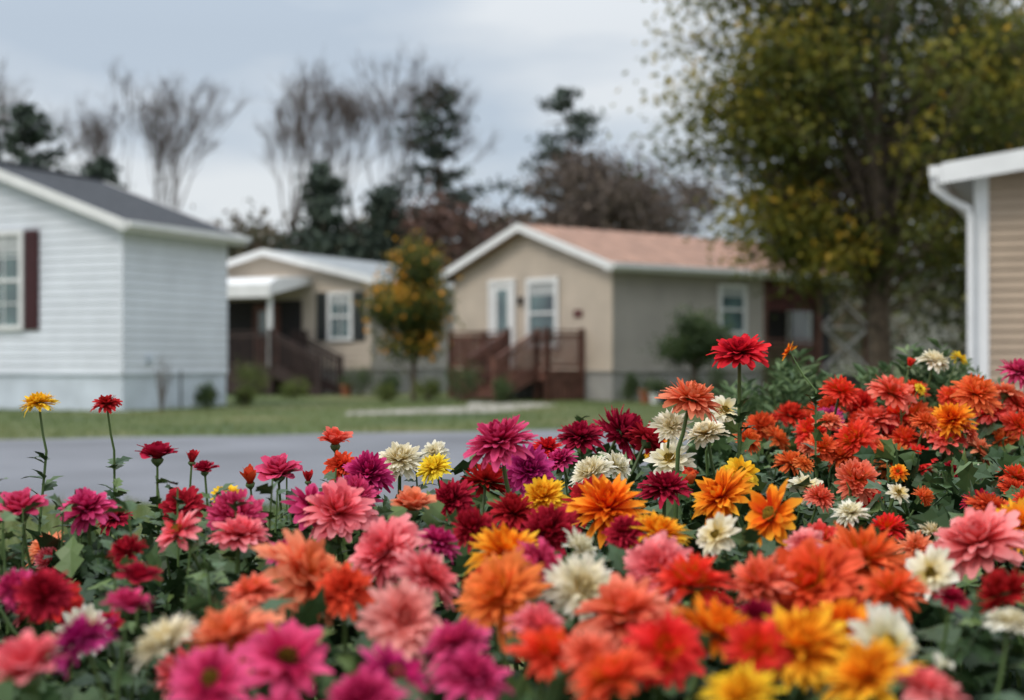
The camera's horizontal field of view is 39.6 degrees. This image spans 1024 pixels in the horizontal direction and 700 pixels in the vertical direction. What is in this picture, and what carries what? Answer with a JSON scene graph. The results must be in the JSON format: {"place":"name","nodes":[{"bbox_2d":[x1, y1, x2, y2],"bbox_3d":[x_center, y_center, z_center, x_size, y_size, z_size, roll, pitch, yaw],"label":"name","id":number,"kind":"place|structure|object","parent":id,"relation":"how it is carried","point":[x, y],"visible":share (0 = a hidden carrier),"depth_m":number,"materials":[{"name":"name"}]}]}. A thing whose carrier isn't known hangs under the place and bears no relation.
{"place":"outdoors","nodes":[
{"label":"outdoors","id":0,"kind":"place"},
{"bbox_2d":[0,429,688,505],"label":"road","id":1,"kind":"structure","parent":0,"point":[76,463],"depth_m":14.04,"materials":[{"name":"grey asphalt"}]},
{"bbox_2d":[346,402,553,414],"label":"concrete path","id":2,"kind":"structure","parent":0,"point":[486,407],"depth_m":27.22,"materials":[{"name":"grey concrete"}]},
{"bbox_2d":[0,367,965,699],"bbox_3d":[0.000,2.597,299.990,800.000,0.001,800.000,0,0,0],"label":"ground","id":3,"kind":"structure","parent":0,"point":[280,399],"depth_m":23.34,"materials":[{"name":"green plant"}]},
{"bbox_2d":[0,97,78,172],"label":"spruce tree","id":4,"kind":"object","parent":3,"relation":"on","point":[29,117],"visible":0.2,"depth_m":59.82,"materials":[{"name":"green plant"}]},
{"bbox_2d":[0,52,85,173],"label":"bare tree","id":5,"kind":"object","parent":3,"relation":"on","point":[2,101],"visible":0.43,"depth_m":68.48,"materials":[{"name":"grey plant"}]},
{"bbox_2d":[76,154,134,189],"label":"spruce tree","id":6,"kind":"object","parent":3,"relation":"on","point":[103,167],"visible":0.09,"depth_m":60.72,"materials":[{"name":"green plant"}]},
{"bbox_2d":[43,56,255,210],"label":"bare tree","id":7,"kind":"object","parent":3,"relation":"on","point":[161,151],"visible":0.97,"depth_m":64.70,"materials":[{"name":"grey plant"}]},
{"bbox_2d":[154,355,172,411],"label":"dry shrub","id":8,"kind":"object","parent":3,"relation":"on","point":[161,395],"visible":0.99,"depth_m":26.19,"materials":[{"name":"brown plant"}]},
{"bbox_2d":[147,355,181,407],"bbox_3d":[-6.722,0.622,27.528,0.076,1.050,0.924,0,0,27],"label":"utility pipe","id":9,"kind":"object","parent":3,"relation":"on","point":[150,358],"visible":0.88,"depth_m":27.89,"materials":[{"name":"grey metal"}]},
{"bbox_2d":[192,380,219,408],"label":"green shrub","id":10,"kind":"object","parent":3,"relation":"on","point":[209,394],"visible":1,"depth_m":27.66,"materials":[{"name":"green plant"}]},
{"bbox_2d":[231,380,259,405],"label":"green shrub","id":11,"kind":"object","parent":3,"relation":"on","point":[244,396],"visible":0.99,"depth_m":29.23,"materials":[{"name":"green plant"}]},
{"bbox_2d":[231,354,274,399],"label":"green shrub","id":12,"kind":"object","parent":3,"relation":"on","point":[252,377],"visible":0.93,"depth_m":33.51,"materials":[{"name":"green plant"}]},
{"bbox_2d":[226,276,342,395],"bbox_3d":[-7.053,-0.396,38.890,5.250,3.233,2.020,0,0,26],"label":"covered porch","id":13,"kind":"object","parent":3,"relation":"on","point":[271,332],"visible":0.62,"depth_m":38.24,"materials":[{"name":"brown wood"}]},
{"bbox_2d":[274,374,312,398],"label":"green shrub","id":14,"kind":"object","parent":3,"relation":"on","point":[290,390],"visible":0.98,"depth_m":34.39,"materials":[{"name":"green plant"}]},
{"bbox_2d":[264,158,382,261],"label":"spruce tree","id":15,"kind":"object","parent":3,"relation":"on","point":[320,236],"visible":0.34,"depth_m":60.62,"materials":[{"name":"green plant"}]},
{"bbox_2d":[249,45,416,253],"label":"bare tree","id":16,"kind":"object","parent":3,"relation":"on","point":[301,106],"visible":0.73,"depth_m":66.73,"materials":[{"name":"grey plant"}]},
{"bbox_2d":[332,369,359,395],"bbox_3d":[-4.298,0.840,36.990,0.691,0.715,0.601,0,0,-40],"label":"flower pot","id":17,"kind":"object","parent":3,"relation":"on","point":[344,389],"visible":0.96,"depth_m":36.90,"materials":[{"name":"ceramic"}]},
{"bbox_2d":[339,356,377,395],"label":"green shrub","id":18,"kind":"object","parent":3,"relation":"on","point":[364,379],"visible":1,"depth_m":36.79,"materials":[{"name":"green plant"}]},
{"bbox_2d":[334,184,414,264],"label":"spruce tree","id":19,"kind":"object","parent":3,"relation":"on","point":[380,204],"visible":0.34,"depth_m":61.59,"materials":[{"name":"green plant"}]},
{"bbox_2d":[367,378,399,401],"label":"green shrub","id":20,"kind":"object","parent":3,"relation":"on","point":[387,393],"visible":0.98,"depth_m":32.42,"materials":[{"name":"green plant"}]},
{"bbox_2d":[273,36,504,240],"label":"bare tree","id":21,"kind":"object","parent":3,"relation":"on","point":[351,118],"visible":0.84,"depth_m":65.35,"materials":[{"name":"grey plant"}]},
{"bbox_2d":[378,370,403,393],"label":"green shrub","id":22,"kind":"object","parent":3,"relation":"on","point":[394,381],"visible":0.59,"depth_m":37.28,"materials":[{"name":"green plant"}]},
{"bbox_2d":[348,228,464,400],"bbox_3d":[-2.425,-0.824,33.017,2.751,3.999,2.473,0,0,0],"label":"fruit tree","id":23,"kind":"object","parent":3,"relation":"on","point":[411,309],"visible":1,"depth_m":32.69,"materials":[{"name":"green plant"}]},
{"bbox_2d":[407,373,444,401],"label":"green shrub","id":24,"kind":"object","parent":3,"relation":"on","point":[430,387],"visible":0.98,"depth_m":32.19,"materials":[{"name":"green plant"}]},
{"bbox_2d":[381,82,498,264],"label":"pine tree","id":25,"kind":"object","parent":3,"relation":"on","point":[436,151],"visible":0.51,"depth_m":65.64,"materials":[{"name":"green plant"}]},
{"bbox_2d":[387,174,511,270],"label":"tree","id":26,"kind":"object","parent":3,"relation":"on","point":[436,217],"visible":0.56,"depth_m":60.51,"materials":[{"name":"brown plant"}]},
{"bbox_2d":[435,356,484,402],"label":"green shrub","id":27,"kind":"object","parent":3,"relation":"on","point":[460,387],"visible":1,"depth_m":31.56,"materials":[{"name":"green plant"}]},
{"bbox_2d":[489,372,515,402],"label":"green shrub","id":28,"kind":"object","parent":3,"relation":"on","point":[501,388],"visible":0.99,"depth_m":30.93,"materials":[{"name":"green plant"}]},
{"bbox_2d":[448,328,584,400],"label":"wooden deck","id":29,"kind":"structure","parent":3,"relation":"on","point":[490,353],"depth_m":32.89,"materials":[{"name":"brown wood"}]},
{"bbox_2d":[440,189,620,259],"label":"brown oak tree","id":30,"kind":"object","parent":3,"relation":"on","point":[563,221],"visible":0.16,"depth_m":62.49,"materials":[{"name":"grey plant"}]},
{"bbox_2d":[476,86,607,224],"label":"pine tree","id":31,"kind":"object","parent":3,"relation":"on","point":[581,121],"visible":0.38,"depth_m":67.73,"materials":[{"name":"green plant"}]},
{"bbox_2d":[192,173,966,373],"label":"distant woodland","id":32,"kind":"object","parent":3,"relation":"on","point":[258,242],"depth_m":75.84,"materials":[{"name":"brown plant"}]},
{"bbox_2d":[511,134,709,236],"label":"brown oak tree","id":33,"kind":"object","parent":3,"relation":"on","point":[593,174],"visible":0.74,"depth_m":60.92,"materials":[{"name":"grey plant"}]},
{"bbox_2d":[615,371,640,402],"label":"green shrub","id":34,"kind":"object","parent":3,"relation":"on","point":[630,389],"visible":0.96,"depth_m":31.52,"materials":[{"name":"green plant"}]},
{"bbox_2d":[634,371,656,402],"bbox_3d":[2.944,0.812,31.325,0.524,0.710,0.759,0,0,0],"label":"flower pot","id":35,"kind":"object","parent":3,"relation":"on","point":[644,395],"visible":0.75,"depth_m":31.21,"materials":[{"name":"ceramic"}]},
{"bbox_2d":[542,168,749,235],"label":"brown oak tree","id":36,"kind":"object","parent":3,"relation":"on","point":[637,222],"visible":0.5,"depth_m":62.04,"materials":[{"name":"grey plant"}]},
{"bbox_2d":[646,377,668,403],"bbox_3d":[3.148,0.888,30.920,0.499,0.610,0.483,0,0,0],"label":"flower pot","id":37,"kind":"object","parent":3,"relation":"on","point":[653,394],"visible":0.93,"depth_m":30.83,"materials":[{"name":"white paint"}]},
{"bbox_2d":[646,374,668,402],"bbox_3d":[3.245,0.847,31.485,0.487,0.640,0.540,0,0,29],"label":"flower pot","id":38,"kind":"object","parent":3,"relation":"on","point":[660,387],"visible":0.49,"depth_m":31.45,"materials":[{"name":"plastic"}]},
{"bbox_2d":[662,382,677,401],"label":"green shrub","id":39,"kind":"object","parent":3,"relation":"on","point":[669,387],"visible":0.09,"depth_m":31.71,"materials":[{"name":"green plant"}]},
{"bbox_2d":[638,303,734,381],"bbox_3d":[3.855,0.069,30.992,2.173,2.192,1.781,0,0,0],"label":"ornamental shrub tree","id":40,"kind":"object","parent":3,"relation":"on","point":[694,344],"visible":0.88,"depth_m":30.74,"materials":[{"name":"green plant"}]},
{"bbox_2d":[689,376,708,387],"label":"green shrub","id":41,"kind":"object","parent":3,"relation":"on","point":[698,381],"visible":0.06,"depth_m":33.01,"materials":[{"name":"green plant"}]},
{"bbox_2d":[706,361,736,395],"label":"green shrub","id":42,"kind":"object","parent":3,"relation":"on","point":[717,372],"visible":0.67,"depth_m":33.40,"materials":[{"name":"green plant"}]},
{"bbox_2d":[753,348,801,394],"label":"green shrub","id":43,"kind":"object","parent":3,"relation":"on","point":[766,374],"visible":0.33,"depth_m":33.44,"materials":[{"name":"green plant"}]},
{"bbox_2d":[607,0,1023,401],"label":"maple tree","id":44,"kind":"object","parent":3,"relation":"on","point":[819,70],"visible":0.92,"depth_m":24.25,"materials":[{"name":"green plant"}]},
{"bbox_2d":[763,279,867,395],"bbox_3d":[7.637,-0.349,37.760,4.710,3.100,1.777,0,0,-38],"label":"covered porch","id":45,"kind":"object","parent":3,"relation":"on","point":[790,324],"visible":0.45,"depth_m":37.76,"materials":[{"name":"brown wood"}]},
{"bbox_2d":[837,0,1023,354],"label":"oak tree","id":46,"kind":"object","parent":3,"relation":"on","point":[947,302],"visible":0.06,"depth_m":33.01,"materials":[{"name":"green plant"}]},
{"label":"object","id":47,"kind":"object","parent":3,"relation":"on","visible":0},
{"bbox_2d":[929,149,1023,219],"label":"roof","id":48,"kind":"structure","parent":47,"relation":"on","point":[956,179],"depth_m":15.69,"materials":[{"name":"metal"}]},
{"bbox_2d":[930,177,974,373],"bbox_3d":[4.933,-0.522,15.927,0.510,2.813,0.093,0,0,-7],"label":"downspout","id":49,"kind":"object","parent":48,"relation":"attached to","point":[944,195],"visible":0.91,"depth_m":15.91,"materials":[{"name":"white paint"}]},
{"bbox_2d":[974,176,988,380],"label":"corner trim","id":50,"kind":"structure","parent":47,"relation":"attached to","point":[981,202],"depth_m":15.95,"materials":[{"name":"white paint"}]},
{"bbox_2d":[988,170,1023,400],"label":"siding","id":51,"kind":"object","parent":47,"relation":"on","point":[1006,266],"visible":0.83,"depth_m":15.88,"materials":[{"name":"beige plastic"}]},
{"label":"flower bed soil","id":52,"kind":"structure","parent":3,"relation":"on","visible":0},
{"bbox_2d":[19,391,61,562],"bbox_3d":[-0.674,0.524,2.001,0.105,0.933,0.083,0,0,0],"label":"yellow marigold plant","id":53,"kind":"object","parent":52,"relation":"on","point":[38,401],"visible":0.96,"depth_m":2.00,"materials":[{"name":"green plant"}]},
{"bbox_2d":[90,394,143,669],"bbox_3d":[-0.559,0.527,2.021,0.092,0.928,0.089,0,0,0],"label":"red zinnia plant","id":54,"kind":"object","parent":52,"relation":"on","point":[108,404],"visible":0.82,"depth_m":2.01,"materials":[{"name":"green plant"}]},
{"bbox_2d":[0,404,1023,699],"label":"flower bed","id":55,"kind":"object","parent":52,"relation":"on","point":[640,592],"visible":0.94,"depth_m":1.38,"materials":[{"name":"multicoloured plant"}]},
{"bbox_2d":[648,377,744,555],"bbox_3d":[0.281,0.376,2.199,0.129,0.672,0.296,0,0,21],"label":"coral chrysanthemum plant","id":56,"kind":"object","parent":55,"relation":"on","point":[691,398],"visible":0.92,"depth_m":2.14,"materials":[{"name":"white plant"}]},
{"bbox_2d":[707,333,770,609],"bbox_3d":[0.337,0.483,2.109,0.096,1.016,0.105,0,0,25],"label":"red dahlia plant","id":57,"kind":"object","parent":52,"relation":"on","point":[743,349],"visible":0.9,"depth_m":2.10,"materials":[{"name":"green plant"}]},
{"bbox_2d":[709,347,868,696],"bbox_3d":[0.687,0.506,3.455,0.430,1.027,0.401,0,0,0],"label":"leafy perennial","id":58,"kind":"object","parent":52,"relation":"on","point":[785,387],"visible":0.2,"depth_m":3.40,"materials":[{"name":"green plant"}]},
{"bbox_2d":[781,342,830,526],"bbox_3d":[0.506,0.489,2.396,0.102,1.008,0.085,0,0,-22],"label":"orange cosmos plant","id":59,"kind":"object","parent":52,"relation":"on","point":[815,398],"visible":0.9,"depth_m":2.39,"materials":[{"name":"green plant"}]},
{"bbox_2d":[688,349,1023,698],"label":"red chrysanthemum bush","id":60,"kind":"object","parent":52,"relation":"on","point":[904,419],"visible":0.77,"depth_m":2.68,"materials":[{"name":"orange plant"}]},
{"bbox_2d":[823,361,919,417],"bbox_3d":[0.889,0.522,3.453,0.303,0.993,0.327,0,0,0],"label":"leafy perennial","id":61,"kind":"object","parent":52,"relation":"on","point":[884,367],"visible":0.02,"depth_m":3.44,"materials":[{"name":"green plant"}]},
{"bbox_2d":[888,337,974,653],"bbox_3d":[1.028,0.494,3.439,0.216,1.050,0.177,0,0,27],"label":"leafy perennial","id":62,"kind":"object","parent":52,"relation":"on","point":[937,381],"visible":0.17,"depth_m":3.44,"materials":[{"name":"green plant"}]},
{"bbox_2d":[935,365,1023,415],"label":"leafy perennial","id":63,"kind":"object","parent":52,"relation":"on","point":[977,369],"visible":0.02,"depth_m":3.61,"materials":[{"name":"green plant"}]},
{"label":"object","id":64,"kind":"object","parent":3,"relation":"on","visible":0},
{"bbox_2d":[0,180,227,373],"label":"siding","id":65,"kind":"object","parent":64,"relation":"on","point":[176,298],"visible":0.84,"depth_m":27.18,"materials":[{"name":"white plastic"}]},
{"bbox_2d":[0,230,23,329],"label":"window","id":66,"kind":"structure","parent":65,"relation":"attached to","point":[11,279],"depth_m":27.45,"materials":[{"name":"white glass"}]},
{"bbox_2d":[24,230,38,329],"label":"shutters","id":67,"kind":"object","parent":65,"relation":"attached to","point":[31,279],"visible":1,"depth_m":27.25,"materials":[{"name":"red paint"}]},
{"bbox_2d":[119,228,125,373],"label":"corner trim","id":68,"kind":"structure","parent":65,"relation":"attached to","point":[122,302],"depth_m":26.48,"materials":[{"name":"white plastic"}]},
{"bbox_2d":[0,372,227,410],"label":"skirting","id":69,"kind":"object","parent":64,"relation":"attached to","point":[76,391],"visible":0.9,"depth_m":27.21,"materials":[{"name":"white plastic"}]},
{"bbox_2d":[0,160,239,235],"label":"roof","id":70,"kind":"structure","parent":64,"relation":"on","point":[96,192],"depth_m":28.74,"materials":[{"name":"grey"}]},
{"bbox_2d":[0,170,250,245],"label":"fascia","id":71,"kind":"structure","parent":70,"relation":"attached to","point":[123,225],"depth_m":26.99,"materials":[{"name":"white paint"}]},
{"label":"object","id":72,"kind":"object","parent":3,"relation":"on","visible":0},
{"bbox_2d":[454,233,763,370],"bbox_3d":[1.990,-1.251,34.558,3.937,3.470,8.009,1,-1,-78],"label":"siding","id":73,"kind":"object","parent":72,"relation":"on","point":[645,303],"visible":0.61,"depth_m":33.73,"materials":[{"name":"beige plastic"}]},
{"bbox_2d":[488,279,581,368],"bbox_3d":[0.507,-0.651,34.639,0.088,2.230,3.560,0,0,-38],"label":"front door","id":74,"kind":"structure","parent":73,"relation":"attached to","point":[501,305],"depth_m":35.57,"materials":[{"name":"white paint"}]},
{"bbox_2d":[526,277,558,348],"bbox_3d":[0.724,-0.892,34.378,0.074,1.710,1.210,0,0,-38],"label":"front window","id":75,"kind":"structure","parent":73,"relation":"attached to","point":[542,303],"depth_m":34.40,"materials":[{"name":"white paint"}]},
{"bbox_2d":[610,271,614,370],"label":"corner trim","id":76,"kind":"structure","parent":73,"relation":"attached to","point":[612,320],"depth_m":32.48,"materials":[{"name":"beige plastic"}]},
{"bbox_2d":[718,284,746,334],"bbox_3d":[5.417,-0.989,34.888,0.980,1.230,0.073,0,0,-38],"label":"side window","id":77,"kind":"structure","parent":73,"relation":"attached to","point":[732,301],"depth_m":34.94,"materials":[{"name":"white paint"}]},
{"bbox_2d":[455,370,762,400],"bbox_3d":[2.391,0.844,36.456,5.132,0.700,6.150,0,0,-38],"label":"skirting","id":78,"kind":"object","parent":72,"relation":"attached to","point":[602,385],"visible":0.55,"depth_m":33.24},
{"bbox_2d":[444,223,846,279],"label":"roof","id":79,"kind":"structure","parent":72,"relation":"on","point":[634,247],"depth_m":35.22,"materials":[{"name":"orange metal"}]},
{"bbox_2d":[439,223,896,284],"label":"fascia","id":80,"kind":"structure","parent":79,"relation":"attached to","point":[609,265],"depth_m":33.88,"materials":[{"name":"white paint"}]},
{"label":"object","id":81,"kind":"object","parent":3,"relation":"on","visible":0},
{"bbox_2d":[227,256,453,368],"bbox_3d":[-4.428,-1.093,40.835,4.820,3.220,9.663,-1,-1,69],"label":"siding","id":82,"kind":"object","parent":81,"relation":"on","point":[322,281],"visible":0.28,"depth_m":39.34,"materials":[{"name":"beige plastic"}]},
{"bbox_2d":[316,291,364,340],"bbox_3d":[-4.699,-0.918,38.844,1.560,1.330,0.073,0,0,26],"label":"window","id":83,"kind":"structure","parent":82,"relation":"attached to","point":[338,315],"depth_m":38.85,"materials":[{"name":"white paint"}]},
{"bbox_2d":[368,284,372,368],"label":"corner trim","id":84,"kind":"structure","parent":82,"relation":"attached to","point":[370,342],"depth_m":38.48,"materials":[{"name":"beige plastic"}]},
{"bbox_2d":[260,249,453,284],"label":"roof","id":85,"kind":"structure","parent":81,"relation":"on","point":[365,267],"depth_m":40.81,"materials":[{"name":"metal"}]},
{"bbox_2d":[227,249,453,291],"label":"fascia","id":86,"kind":"structure","parent":85,"relation":"attached to","point":[368,279],"depth_m":39.03,"materials":[{"name":"white paint"}]},
{"bbox_2d":[298,368,447,394],"bbox_3d":[-5.292,0.879,43.056,6.630,0.700,7.032,0,0,26],"label":"skirting","id":87,"kind":"object","parent":81,"relation":"attached to","point":[431,373],"visible":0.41,"depth_m":39.98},
{"bbox_2d":[0,0,1022,270],"label":"sky","id":88,"kind":"structure","parent":0,"point":[516,53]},
{"bbox_2d":[831,276,965,366],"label":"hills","id":89,"kind":"structure","parent":0,"point":[929,345],"depth_m":162.34,"materials":[{"name":"green plant"}]}
]}

